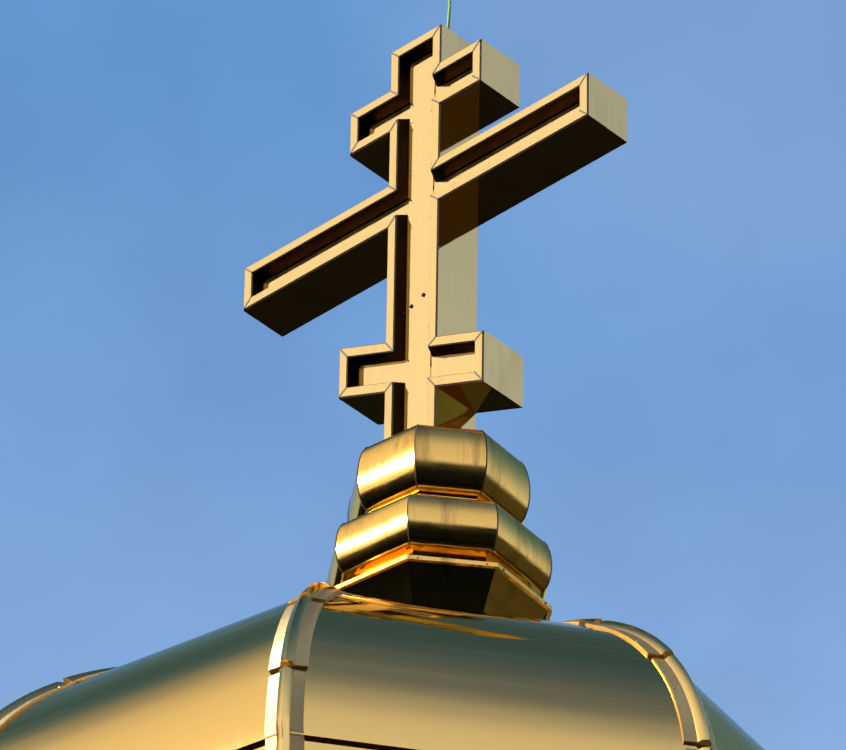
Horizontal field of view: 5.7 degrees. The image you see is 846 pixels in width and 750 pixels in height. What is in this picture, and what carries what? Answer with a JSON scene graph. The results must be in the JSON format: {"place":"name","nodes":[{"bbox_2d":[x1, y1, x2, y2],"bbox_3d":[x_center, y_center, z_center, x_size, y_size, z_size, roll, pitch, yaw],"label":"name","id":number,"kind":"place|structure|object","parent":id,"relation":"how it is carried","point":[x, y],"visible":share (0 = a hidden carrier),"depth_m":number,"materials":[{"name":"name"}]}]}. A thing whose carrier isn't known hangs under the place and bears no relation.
{"place":"outdoors","nodes":[
{"label":"outdoors","id":0,"kind":"place"},
{"bbox_2d":[0,0,845,749],"label":"sky","id":1,"kind":"structure","parent":0,"point":[176,467],"materials":[{"name":"blue"}]},
{"bbox_3d":[-0.089,6.563,14.919,7.000,11.463,9.000,-29,-47,33],"label":"church drum and roof","id":2,"kind":"object","parent":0,"visible":0},
{"bbox_2d":[0,593,764,749],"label":"dome","id":3,"kind":"structure","parent":2,"relation":"on","point":[384,674],"depth_m":18.24,"materials":[{"name":"gold metal"}]},
{"bbox_2d":[0,582,716,749],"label":"dome ribs","id":4,"kind":"object","parent":3,"relation":"attached to","point":[284,714],"visible":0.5,"depth_m":18.25,"materials":[{"name":"gold metal"}]},
{"bbox_2d":[326,424,551,620],"bbox_3d":[0.031,0.669,19.435,0.509,1.115,0.509,-24,-44,29],"label":"cross base","id":5,"kind":"object","parent":3,"relation":"on","point":[436,516],"visible":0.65,"depth_m":19.43,"materials":[{"name":"gold metal"}]},
{"bbox_2d":[243,24,626,438],"bbox_3d":[0.022,-0.246,20.174,1.120,1.358,0.144,-29,-47,33],"label":"cross","id":6,"kind":"object","parent":5,"relation":"on","point":[436,161],"visible":0.9,"depth_m":20.17,"materials":[{"name":"gold metal"}]},
{"bbox_2d":[447,0,451,28],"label":"lightning rod","id":7,"kind":"object","parent":6,"relation":"attached to","point":[449,14],"visible":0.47,"depth_m":20.68,"materials":[{"name":"green metal"}]}
]}

